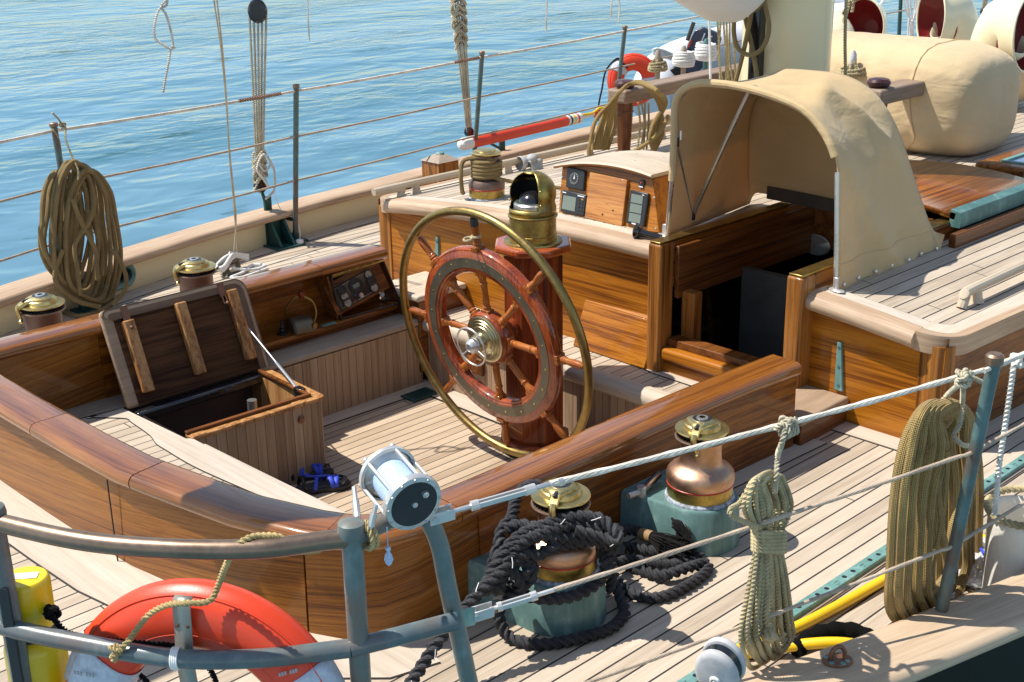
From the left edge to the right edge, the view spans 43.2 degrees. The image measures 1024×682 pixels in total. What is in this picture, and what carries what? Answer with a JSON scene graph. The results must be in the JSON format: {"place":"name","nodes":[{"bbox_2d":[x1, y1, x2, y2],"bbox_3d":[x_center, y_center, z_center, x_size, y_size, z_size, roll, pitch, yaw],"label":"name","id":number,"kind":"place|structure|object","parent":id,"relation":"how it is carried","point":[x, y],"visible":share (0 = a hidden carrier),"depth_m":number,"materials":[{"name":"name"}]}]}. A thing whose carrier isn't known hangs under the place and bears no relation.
{"place":"outdoors","nodes":[
{"label":"outdoors","id":0,"kind":"place"},
{"bbox_2d":[152,0,174,49],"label":"hanging line","id":1,"kind":"object","parent":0,"point":[162,5],"visible":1,"depth_m":5.46,"materials":[{"name":"white fabric"}]},
{"bbox_2d":[284,290,335,334],"bbox_3d":[-0.994,-0.167,6.326,0.246,0.207,0.150,-19,26,-41],"label":"throttle lever","id":2,"kind":"object","parent":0,"point":[300,324],"visible":1,"depth_m":6.28,"materials":[{"name":"brown metal"}]},
{"bbox_2d":[292,377,515,513],"bbox_3d":[-0.388,0.663,5.501,1.900,0.001,2.100,-19,26,-41],"label":"cockpit sole","id":3,"kind":"object","parent":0,"point":[442,444],"depth_m":6.03,"materials":[{"name":"brown wood"}]},
{"bbox_2d":[64,394,347,513],"bbox_3d":[-0.965,0.686,4.921,1.196,0.365,2.385,-19,26,-41],"label":"aft bench","id":4,"kind":"object","parent":3,"relation":"on","point":[111,416],"visible":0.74,"depth_m":5.10,"materials":[{"name":"brown wood"}]},
{"bbox_2d":[99,279,325,485],"bbox_3d":[-1.274,0.220,5.631,0.712,0.775,0.680,-19,26,-41],"label":"locker box","id":5,"kind":"object","parent":3,"relation":"on","point":[268,421],"visible":0.88,"depth_m":5.66,"materials":[{"name":"brown wood"}]},
{"bbox_2d":[291,463,333,481],"bbox_3d":[-0.900,0.560,5.672,0.240,0.094,0.084,-9,21,-23],"label":"sandal","id":6,"kind":"object","parent":3,"relation":"on","point":[319,469],"visible":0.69,"depth_m":5.67,"materials":[{"name":"black plastic"}]},
{"bbox_2d":[295,473,350,494],"bbox_3d":[-0.816,0.600,5.560,0.251,0.091,0.087,-7,21,-17],"label":"sandal","id":7,"kind":"object","parent":3,"relation":"on","point":[330,484],"visible":0.91,"depth_m":5.55,"materials":[{"name":"black plastic"}]},
{"bbox_2d":[323,380,433,425],"bbox_3d":[-0.996,0.418,6.207,1.630,0.001,0.120,-19,26,-41],"label":"sole margin board","id":8,"kind":"object","parent":3,"relation":"on","point":[363,407],"visible":0.33,"depth_m":6.47,"materials":[{"name":"brown wood"}]},
{"bbox_2d":[401,387,437,401],"bbox_3d":[-0.469,0.269,6.577,0.170,0.012,0.110,-19,26,-41],"label":"drain grate","id":9,"kind":"object","parent":3,"relation":"on","point":[419,394],"visible":0.88,"depth_m":6.56,"materials":[{"name":"green metal"}]},
{"bbox_2d":[432,387,569,435],"bbox_3d":[0.249,0.466,6.011,0.125,0.001,1.895,-19,26,-41],"label":"sole margin board","id":10,"kind":"object","parent":3,"relation":"on","point":[463,401],"visible":0.17,"depth_m":6.46,"materials":[{"name":"brown wood"}]},
{"bbox_2d":[495,234,570,458],"bbox_3d":[0.062,0.042,5.752,0.433,0.987,0.329,-19,26,-41],"label":"steering pedestal","id":11,"kind":"object","parent":3,"relation":"on","point":[540,433],"visible":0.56,"depth_m":5.66,"materials":[{"name":"red wood"}]},
{"bbox_2d":[399,207,592,456],"bbox_3d":[-0.103,-0.016,5.528,0.243,1.155,1.169,-19,26,-41],"label":"ship wheel","id":12,"kind":"object","parent":11,"relation":"attached to","point":[491,339],"visible":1,"depth_m":5.46,"materials":[{"name":"red wood"}]},
{"bbox_2d":[504,170,561,247],"bbox_3d":[0.089,-0.582,5.568,0.256,0.309,0.256,-19,26,-41],"label":"binnacle","id":13,"kind":"object","parent":11,"relation":"on","point":[532,214],"visible":0.99,"depth_m":5.51,"materials":[{"name":"gold metal"}]},
{"bbox_2d":[423,305,698,434],"bbox_3d":[0.346,0.240,6.111,0.315,0.364,2.320,-19,26,-41],"label":"bridge deck seat","id":14,"kind":"object","parent":3,"relation":"on","point":[619,387],"visible":0.3,"depth_m":5.92,"materials":[{"name":"brown wood"}]},
{"bbox_2d":[573,300,646,368],"bbox_3d":[0.487,-0.047,6.030,0.129,0.240,0.453,-19,26,-41],"label":"washboard","id":15,"kind":"object","parent":14,"relation":"on","point":[616,333],"visible":0.65,"depth_m":6.01,"materials":[{"name":"brown wood"}]},
{"bbox_2d":[0,0,992,378],"bbox_3d":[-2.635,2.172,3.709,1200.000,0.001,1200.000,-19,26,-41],"label":"water","id":16,"kind":"structure","parent":0,"point":[74,62],"depth_m":22.03,"materials":[{"name":"liquid"}]},
{"bbox_2d":[633,0,844,115],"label":"inflatable dinghy","id":17,"kind":"object","parent":16,"relation":"on","point":[674,45],"visible":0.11,"depth_m":13.18,"materials":[{"name":"rubber"}]},
{"bbox_2d":[670,21,721,74],"bbox_3d":[1.789,-2.854,12.666,0.517,0.568,0.278,1,20,5],"label":"outboard motor","id":18,"kind":"object","parent":17,"relation":"attached to","point":[699,34],"visible":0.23,"depth_m":12.53,"materials":[{"name":"black plastic"}]},
{"bbox_2d":[0,214,1023,681],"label":"deck","id":19,"kind":"structure","parent":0,"point":[828,542],"depth_m":4.06,"materials":[{"name":"brown wood"}]},
{"bbox_2d":[15,292,65,330],"bbox_3d":[-2.059,-0.002,5.717,0.290,0.430,0.290,-19,26,-41],"label":"coaming winch","id":20,"kind":"object","parent":19,"relation":"on","point":[39,310],"visible":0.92,"depth_m":5.61,"materials":[{"name":"brown metal"}]},
{"bbox_2d":[0,215,378,337],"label":"deck margin board","id":21,"kind":"object","parent":19,"relation":"on","point":[147,289],"visible":0.33,"depth_m":7.74,"materials":[{"name":"brown wood"}]},
{"bbox_2d":[49,122,96,313],"bbox_3d":[-2.270,-0.628,6.657,0.120,0.986,0.154,-19,26,-41],"label":"stanchion","id":22,"kind":"object","parent":21,"relation":"on","point":[80,309],"visible":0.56,"depth_m":6.57,"materials":[{"name":"grey metal"}]},
{"bbox_2d":[285,84,308,241],"bbox_3d":[-1.333,-1.078,7.878,0.120,0.987,0.218,-19,26,-41],"label":"stanchion","id":23,"kind":"object","parent":21,"relation":"on","point":[294,219],"visible":0.78,"depth_m":7.84,"materials":[{"name":"grey metal"}]},
{"bbox_2d":[472,51,484,150],"bbox_3d":[-0.265,-1.530,9.067,0.120,1.007,0.235,-19,26,-41],"label":"stanchion","id":24,"kind":"object","parent":21,"relation":"on","point":[479,91],"visible":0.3,"depth_m":8.95,"materials":[{"name":"grey metal"}]},
{"bbox_2d":[0,104,605,261],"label":"lifeline","id":25,"kind":"object","parent":24,"relation":"attached to","point":[158,216],"visible":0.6,"depth_m":8.01},
{"bbox_2d":[0,16,699,143],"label":"lifeline","id":26,"kind":"object","parent":24,"relation":"attached to","point":[237,101],"visible":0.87,"depth_m":7.78},
{"bbox_2d":[38,112,128,317],"bbox_3d":[-2.260,-0.649,6.652,0.487,1.053,0.280,-19,26,-41],"label":"rope coil","id":27,"kind":"object","parent":26,"relation":"hanging from","point":[73,222],"visible":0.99,"depth_m":6.61,"materials":[{"name":"fabric"}]},
{"bbox_2d":[879,0,917,35],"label":"white lines","id":28,"kind":"object","parent":26,"relation":"hanging from","point":[910,29],"visible":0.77,"depth_m":12.37,"materials":[{"name":"fabric"}]},
{"bbox_2d":[0,8,913,202],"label":"lifeline","id":29,"kind":"object","parent":24,"relation":"attached to","point":[161,165],"visible":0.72,"depth_m":7.99},
{"bbox_2d":[598,53,654,120],"bbox_3d":[0.924,-2.025,10.284,0.500,0.518,0.124,-3,20,-5],"label":"lifebuoy","id":30,"kind":"object","parent":29,"relation":"hanging from","point":[642,62],"visible":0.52,"depth_m":10.21,"materials":[{"name":"plastic"}]},
{"bbox_2d":[457,113,594,149],"bbox_3d":[0.240,-1.615,9.683,0.080,0.091,1.883,15,25,38],"label":"danbuoy pole","id":31,"kind":"object","parent":24,"relation":"attached to","point":[525,130],"visible":0.97,"depth_m":9.45,"materials":[{"name":"red paint"}]},
{"bbox_2d":[173,257,216,291],"bbox_3d":[-1.510,-0.191,6.223,0.290,0.430,0.290,-19,26,-41],"label":"coaming winch","id":32,"kind":"object","parent":19,"relation":"on","point":[193,272],"visible":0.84,"depth_m":6.11,"materials":[{"name":"brown metal"}]},
{"bbox_2d":[0,480,440,679],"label":"deck margin board","id":33,"kind":"object","parent":19,"relation":"on","point":[105,579],"visible":0.27,"depth_m":4.19,"materials":[{"name":"brown wood"}]},
{"bbox_2d":[216,258,241,275],"bbox_3d":[-1.610,-0.433,7.428,0.065,0.080,0.302,8,22,24],"label":"cleat","id":34,"kind":"object","parent":19,"relation":"on","point":[228,271],"visible":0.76,"depth_m":7.41,"materials":[{"name":"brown metal"}]},
{"bbox_2d":[213,0,237,251],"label":"slack lines","id":35,"kind":"object","parent":34,"relation":"attached to","point":[225,90],"visible":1,"depth_m":6.97,"materials":[{"name":"beige fabric"}]},
{"bbox_2d":[215,251,268,278],"bbox_3d":[-1.543,-0.452,7.412,0.206,0.122,0.303,9,22,25],"label":"belayed rope","id":36,"kind":"object","parent":19,"relation":"on","point":[228,258],"visible":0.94,"depth_m":7.39,"materials":[{"name":"fabric"}]},
{"bbox_2d":[0,109,670,335],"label":"port bulwark","id":37,"kind":"object","parent":19,"relation":"on","point":[147,262],"visible":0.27,"depth_m":7.78,"materials":[{"name":"beige paint"}]},
{"bbox_2d":[247,0,275,210],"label":"tackle","id":38,"kind":"object","parent":37,"relation":"on","point":[257,10],"visible":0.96,"depth_m":7.72,"materials":[{"name":"beige fabric"}]},
{"bbox_2d":[263,219,305,250],"bbox_3d":[-1.408,-0.665,7.942,0.210,0.164,0.172,-19,26,-41],"label":"chainplate bracket","id":39,"kind":"object","parent":37,"relation":"attached to","point":[279,236],"visible":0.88,"depth_m":7.95,"materials":[{"name":"green metal"}]},
{"bbox_2d":[449,0,504,150],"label":"tackle","id":40,"kind":"object","parent":37,"relation":"on","point":[459,28],"visible":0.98,"depth_m":9.01,"materials":[{"name":"beige fabric"}]},
{"bbox_2d":[0,244,801,638],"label":"cockpit coaming","id":41,"kind":"object","parent":19,"relation":"on","point":[66,468],"visible":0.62,"depth_m":4.31,"materials":[{"name":"brown wood"}]},
{"bbox_2d":[242,313,422,416],"bbox_3d":[-1.092,0.231,6.220,1.601,0.353,0.164,-19,26,-41],"label":"port bench","id":42,"kind":"object","parent":41,"relation":"attached to","point":[344,369],"visible":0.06,"depth_m":6.42,"materials":[{"name":"brown wood"}]},
{"bbox_2d":[316,259,400,319],"bbox_3d":[-0.763,-0.275,6.549,0.468,0.260,0.128,-19,26,-41],"label":"engine panel","id":43,"kind":"object","parent":41,"relation":"attached to","point":[352,287],"visible":1,"depth_m":6.48,"materials":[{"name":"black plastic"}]},
{"bbox_2d":[380,271,465,372],"bbox_3d":[-0.471,-0.105,6.845,0.341,0.418,0.335,-19,26,-41],"label":"boarding step","id":44,"kind":"object","parent":19,"relation":"on","point":[416,284],"visible":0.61,"depth_m":6.70,"materials":[{"name":"brown wood"}]},
{"bbox_2d":[421,151,459,185],"bbox_3d":[-0.485,-1.090,8.797,0.196,0.402,0.196,-19,26,-41],"label":"mooring bitt","id":45,"kind":"object","parent":19,"relation":"on","point":[438,162],"visible":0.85,"depth_m":8.71,"materials":[{"name":"brown wood"}]},
{"bbox_2d":[468,478,606,636],"bbox_3d":[0.094,0.612,3.879,0.315,0.440,0.382,-19,26,-41],"label":"deck winch","id":46,"kind":"object","parent":19,"relation":"on","point":[584,614],"visible":0.61,"depth_m":3.79,"materials":[{"name":"teal metal"}]},
{"bbox_2d":[404,479,713,681],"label":"mooring rope","id":47,"kind":"object","parent":46,"relation":"on","point":[513,553],"visible":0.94,"depth_m":3.73,"materials":[{"name":"black fabric"}]},
{"bbox_2d":[422,439,826,645],"bbox_3d":[0.427,0.638,4.456,2.082,0.013,0.152,-18,26,-40],"label":"deck margin board","id":48,"kind":"object","parent":19,"relation":"on","point":[748,473],"visible":0.23,"depth_m":4.90,"materials":[{"name":"brown wood"}]},
{"bbox_2d":[620,414,739,556],"bbox_3d":[0.595,0.447,4.319,0.304,0.440,0.353,-19,26,-41],"label":"deck winch","id":49,"kind":"object","parent":19,"relation":"on","point":[695,493],"visible":0.91,"depth_m":4.22,"materials":[{"name":"teal metal"}]},
{"bbox_2d":[626,471,661,498],"bbox_3d":[0.446,0.485,4.332,0.157,0.060,0.036,-19,26,-41],"label":"winch handle","id":50,"kind":"object","parent":49,"relation":"on","point":[647,485],"visible":1,"depth_m":4.32,"materials":[{"name":"silver metal"}]},
{"bbox_2d":[378,101,1023,437],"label":"deckhouse","id":51,"kind":"object","parent":19,"relation":"on","point":[910,324],"visible":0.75,"depth_m":5.37,"materials":[{"name":"brown wood"}]},
{"bbox_2d":[468,147,505,201],"bbox_3d":[-0.134,-0.876,6.767,0.200,0.264,0.200,-19,26,-41],"label":"roof winch","id":52,"kind":"object","parent":51,"relation":"on","point":[488,190],"visible":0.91,"depth_m":6.71,"materials":[{"name":"gold metal"}]},
{"bbox_2d":[459,156,560,194],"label":"rope wraps","id":53,"kind":"object","parent":52,"relation":"attached to","point":[490,168],"visible":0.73,"depth_m":6.70,"materials":[{"name":"fabric"}]},
{"bbox_2d":[371,125,669,196],"bbox_3d":[0.745,-1.294,8.355,4.167,0.095,0.068,-19,26,-41],"label":"roof handrail","id":54,"kind":"object","parent":51,"relation":"on","point":[399,188],"visible":0.41,"depth_m":7.36,"materials":[{"name":"brown wood"}]},
{"bbox_2d":[515,153,542,170],"bbox_3d":[0.114,-1.046,7.708,0.148,0.136,0.148,-19,26,-41],"label":"tied cloth","id":55,"kind":"object","parent":54,"relation":"attached to","point":[533,161],"visible":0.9,"depth_m":7.67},
{"bbox_2d":[553,150,669,232],"bbox_3d":[0.570,-0.730,6.234,0.424,0.310,0.689,-19,26,-41],"label":"instrument box","id":56,"kind":"object","parent":51,"relation":"on","point":[629,188],"visible":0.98,"depth_m":6.09,"materials":[{"name":"brown wood"}]},
{"bbox_2d":[632,224,661,238],"bbox_3d":[0.608,-0.486,5.803,0.136,0.068,0.066,10,22,27],"label":"winch handle","id":57,"kind":"object","parent":51,"relation":"on","point":[638,231],"visible":0.96,"depth_m":5.80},
{"bbox_2d":[608,38,737,151],"bbox_3d":[1.227,-1.708,8.744,0.470,0.551,2.100,16,26,40],"label":"pin rail","id":58,"kind":"object","parent":51,"relation":"on","point":[629,97],"visible":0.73,"depth_m":8.01,"materials":[{"name":"brown wood"}]},
{"bbox_2d":[587,80,669,154],"bbox_3d":[0.803,-1.318,7.827,0.543,0.516,0.462,-19,26,-41],"label":"hanging coil","id":59,"kind":"object","parent":58,"relation":"hanging from","point":[607,113],"visible":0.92,"depth_m":7.86,"materials":[{"name":"beige fabric"}]},
{"bbox_2d":[637,102,649,149],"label":"rope tails","id":60,"kind":"object","parent":58,"relation":"hanging from","point":[644,124],"visible":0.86,"depth_m":7.94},
{"bbox_2d":[672,50,695,67],"bbox_3d":[1.177,-1.935,8.855,0.176,0.114,0.155,-19,26,-41],"label":"belayed rope","id":61,"kind":"object","parent":58,"relation":"attached to","point":[680,58],"visible":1,"depth_m":8.80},
{"bbox_2d":[694,41,717,61],"bbox_3d":[1.368,-2.044,9.128,0.183,0.130,0.162,-19,26,-41],"label":"belayed rope","id":62,"kind":"object","parent":58,"relation":"attached to","point":[701,51],"visible":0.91,"depth_m":9.07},
{"bbox_2d":[740,0,834,80],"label":"mast","id":63,"kind":"object","parent":51,"relation":"on","point":[801,34],"depth_m":6.39,"materials":[{"name":"beige paint"}]},
{"bbox_2d":[674,0,763,21],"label":"boom","id":64,"kind":"object","parent":63,"relation":"attached to","point":[725,10],"visible":1,"depth_m":6.06,"materials":[{"name":"beige paint"}]},
{"bbox_2d":[717,22,735,80],"bbox_3d":[1.132,-1.596,6.828,0.192,0.514,0.058,-19,26,-41],"label":"mast rope bundle","id":65,"kind":"object","parent":63,"relation":"hanging from","point":[727,40],"visible":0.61,"depth_m":6.84,"materials":[{"name":"fabric"}]},
{"bbox_2d":[731,0,770,80],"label":"mast halyard coil","id":66,"kind":"object","parent":63,"relation":"hanging from","point":[752,53],"visible":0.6,"depth_m":6.38,"materials":[{"name":"fabric"}]},
{"bbox_2d":[843,0,847,74],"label":"grey halyard","id":67,"kind":"object","parent":63,"relation":"hanging from","point":[845,36],"visible":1,"depth_m":6.45,"materials":[{"name":"fabric"}]},
{"bbox_2d":[658,69,943,292],"bbox_3d":[1.278,-0.779,5.710,0.917,0.808,1.056,-19,26,-41],"label":"dodger","id":68,"kind":"object","parent":51,"relation":"on","point":[827,141],"visible":0.99,"depth_m":5.68,"materials":[{"name":"beige fabric"}]},
{"bbox_2d":[646,202,1023,388],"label":"companionway","id":69,"kind":"object","parent":51,"relation":"attached to","point":[728,293],"visible":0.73,"depth_m":5.94,"materials":[{"name":"brown wood"}]},
{"bbox_2d":[834,341,843,391],"bbox_3d":[1.322,0.103,5.206,0.014,0.206,0.040,-19,26,-41],"label":"bronze strap","id":70,"kind":"object","parent":51,"relation":"attached to","point":[839,383],"visible":1,"depth_m":5.21,"materials":[{"name":"metal"}]},
{"bbox_2d":[841,0,886,33],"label":"cowl vent","id":71,"kind":"object","parent":51,"relation":"on","point":[869,16],"visible":0.23,"depth_m":9.63,"materials":[{"name":"beige paint"}]},
{"bbox_2d":[738,30,1019,155],"bbox_3d":[2.195,-1.543,7.937,0.810,0.670,1.670,-19,26,-41],"label":"covered raft","id":72,"kind":"object","parent":51,"relation":"on","point":[965,103],"visible":0.65,"depth_m":7.34,"materials":[{"name":"fabric"}]},
{"bbox_2d":[849,50,924,106],"bbox_3d":[2.089,-1.399,7.559,0.960,0.584,0.717,-19,26,-41],"label":"pin rail","id":73,"kind":"object","parent":51,"relation":"on","point":[887,91],"visible":0.35,"depth_m":7.09,"materials":[{"name":"brown wood"}]},
{"bbox_2d":[916,0,978,39],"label":"cowl vent","id":74,"kind":"object","parent":51,"relation":"on","point":[952,19],"visible":0.3,"depth_m":8.63,"materials":[{"name":"beige paint"}]},
{"bbox_2d":[909,160,1023,248],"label":"sliding hatch","id":75,"kind":"object","parent":51,"relation":"on","point":[960,195],"visible":0.76,"depth_m":6.18,"materials":[{"name":"brown wood"}]},
{"bbox_2d":[956,260,1023,308],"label":"roof handrail","id":76,"kind":"object","parent":51,"relation":"on","point":[972,293],"visible":1,"depth_m":5.20,"materials":[{"name":"brown wood"}]},
{"bbox_2d":[970,0,1023,72],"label":"cowl vent","id":77,"kind":"object","parent":51,"relation":"on","point":[999,24],"visible":0.41,"depth_m":7.63,"materials":[{"name":"beige paint"}]},
{"bbox_2d":[975,147,1023,177],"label":"skylight hatch","id":78,"kind":"object","parent":51,"relation":"on","point":[1011,162],"visible":0.54,"depth_m":6.83,"materials":[{"name":"brown wood"}]},
{"bbox_2d":[793,385,848,445],"bbox_3d":[1.128,0.424,5.286,0.341,0.418,0.335,-19,26,-41],"label":"boarding step","id":79,"kind":"object","parent":19,"relation":"on","point":[809,400],"visible":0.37,"depth_m":5.15,"materials":[{"name":"brown wood"}]},
{"bbox_2d":[790,621,873,657],"bbox_3d":[0.926,0.852,3.708,0.281,0.072,0.111,-2,20,-4],"label":"fleece roll","id":80,"kind":"object","parent":19,"relation":"on","point":[851,629],"visible":0.56,"depth_m":3.70,"materials":[{"name":"fabric"}]},
{"bbox_2d":[677,454,1023,681],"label":"genoa track","id":81,"kind":"structure","parent":19,"relation":"on","point":[868,565],"depth_m":4.09,"materials":[{"name":"teal metal"}]},
{"bbox_2d":[736,534,985,658],"bbox_3d":[1.103,0.802,3.813,1.180,0.094,0.377,-15,24,-34],"label":"water hose","id":82,"kind":"object","parent":19,"relation":"on","point":[838,605],"visible":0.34,"depth_m":3.84,"materials":[{"name":"rubber"}]},
{"bbox_2d":[832,421,899,450],"bbox_3d":[1.419,0.380,5.132,0.111,0.014,0.630,-19,26,-41],"label":"deck margin board","id":83,"kind":"object","parent":19,"relation":"on","point":[870,435],"visible":0.29,"depth_m":5.13,"materials":[{"name":"brown wood"}]},
{"bbox_2d":[740,572,1023,681],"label":"starboard bulwark","id":84,"kind":"object","parent":19,"relation":"attached to","point":[976,636],"visible":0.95,"depth_m":3.41,"materials":[{"name":"brown wood"}]},
{"bbox_2d":[0,501,477,681],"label":"pushpit","id":85,"kind":"object","parent":84,"relation":"on","point":[349,536],"visible":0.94,"depth_m":2.67,"materials":[{"name":"grey metal"}]},
{"bbox_2d":[0,566,68,681],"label":"danbuoy light","id":86,"kind":"object","parent":85,"relation":"attached to","point":[36,597],"visible":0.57,"depth_m":2.85,"materials":[{"name":"yellow plastic"}]},
{"bbox_2d":[172,594,197,681],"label":"lifebuoy strap","id":87,"kind":"object","parent":85,"relation":"attached to","point":[183,629],"visible":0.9,"depth_m":2.70,"materials":[{"name":"metal"}]},
{"bbox_2d":[42,578,344,681],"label":"lifebuoy","id":88,"kind":"object","parent":87,"relation":"hanging from","point":[231,617],"visible":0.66,"depth_m":2.72,"materials":[{"name":"red plastic"}]},
{"bbox_2d":[108,532,320,662],"bbox_3d":[-0.613,0.521,2.650,0.453,0.305,0.074,0,20,3],"label":"lashing line","id":89,"kind":"object","parent":85,"relation":"attached to","point":[116,649],"visible":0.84,"depth_m":2.67,"materials":[{"name":"beige fabric"}]},
{"bbox_2d":[363,519,379,551],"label":"lashing turns","id":90,"kind":"object","parent":85,"relation":"attached to","point":[373,543],"visible":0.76,"depth_m":2.61,"materials":[{"name":"beige fabric"}]},
{"bbox_2d":[352,443,440,529],"bbox_3d":[-0.255,0.307,2.680,0.180,0.147,0.163,-11,22,-25],"label":"fishing reel","id":91,"kind":"object","parent":85,"relation":"attached to","point":[399,485],"visible":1,"depth_m":2.65,"materials":[{"name":"silver metal"}]},
{"bbox_2d":[429,478,563,525],"bbox_3d":[-0.032,0.338,2.740,0.302,0.053,0.040,-8,21,-18],"label":"turnbuckle","id":92,"kind":"object","parent":85,"relation":"attached to","point":[444,513],"visible":0.85,"depth_m":2.72,"materials":[{"name":"silver metal"}]},
{"bbox_2d":[550,351,1023,486],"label":"lifeline","id":93,"kind":"object","parent":92,"relation":"attached to","point":[699,446],"visible":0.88,"depth_m":2.96},
{"bbox_2d":[727,415,799,670],"bbox_3d":[0.669,0.499,3.222,0.141,0.794,0.397,11,23,30],"label":"rope coil","id":94,"kind":"object","parent":93,"relation":"hanging from","point":[766,494],"visible":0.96,"depth_m":3.21,"materials":[{"name":"fabric"}]},
{"bbox_2d":[884,368,983,622],"bbox_3d":[1.216,0.433,3.646,0.201,1.058,0.847,8,22,24],"label":"rope coil","id":95,"kind":"object","parent":93,"relation":"hanging from","point":[922,509],"visible":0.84,"depth_m":3.48,"materials":[{"name":"beige fabric"}]},
{"bbox_2d":[695,637,745,681],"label":"block","id":96,"kind":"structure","parent":84,"relation":"on","point":[720,659],"depth_m":2.99,"materials":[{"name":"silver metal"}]},
{"bbox_2d":[822,644,852,667],"bbox_3d":[0.832,0.795,3.298,0.075,0.048,0.068,-19,26,-41],"label":"pad eye","id":97,"kind":"object","parent":84,"relation":"attached to","point":[832,658],"visible":1,"depth_m":3.29,"materials":[{"name":"metal"}]},
{"bbox_2d":[935,351,1004,612],"bbox_3d":[1.184,0.474,3.417,0.059,0.979,0.155,-12,22,-29],"label":"stanchion","id":98,"kind":"object","parent":19,"relation":"on","point":[994,360],"visible":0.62,"depth_m":3.34,"materials":[{"name":"teal metal"}]},
{"bbox_2d":[553,422,1023,591],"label":"lifeline","id":99,"kind":"object","parent":98,"relation":"attached to","point":[765,521],"visible":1,"depth_m":3.14},
{"bbox_2d":[473,588,554,622],"bbox_3d":[0.001,0.599,2.943,0.198,0.055,0.040,-5,20,-12],"label":"turnbuckle","id":100,"kind":"object","parent":99,"relation":"attached to","point":[484,611],"visible":0.78,"depth_m":2.94,"materials":[{"name":"silver metal"}]},
{"bbox_2d":[991,362,1016,515],"bbox_3d":[1.354,0.266,3.545,0.061,0.459,0.018,-19,26,-41],"label":"hanging line","id":101,"kind":"object","parent":99,"relation":"hanging from","point":[1004,426],"visible":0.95,"depth_m":3.53,"materials":[{"name":"white fabric"}]},
{"bbox_2d":[584,501,1023,681],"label":"lifeline","id":102,"kind":"object","parent":98,"relation":"attached to","point":[810,600],"visible":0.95,"depth_m":3.30},
{"bbox_2d":[958,537,984,588],"bbox_3d":[1.494,0.696,4.070,0.253,0.134,0.262,-1,20,0],"label":"plastic bag","id":103,"kind":"object","parent":19,"relation":"on","point":[975,578],"visible":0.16,"depth_m":3.98,"materials":[{"name":"white"}]},
{"bbox_2d":[982,485,1023,587],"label":"canvas bucket","id":104,"kind":"object","parent":19,"relation":"on","point":[1004,550],"visible":0.82,"depth_m":3.86,"materials":[{"name":"fabric"}]},
{"bbox_2d":[985,403,1023,438],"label":"deck margin board","id":105,"kind":"object","parent":19,"relation":"on","point":[996,424],"visible":0.46,"depth_m":5.25,"materials":[{"name":"grey wood"}]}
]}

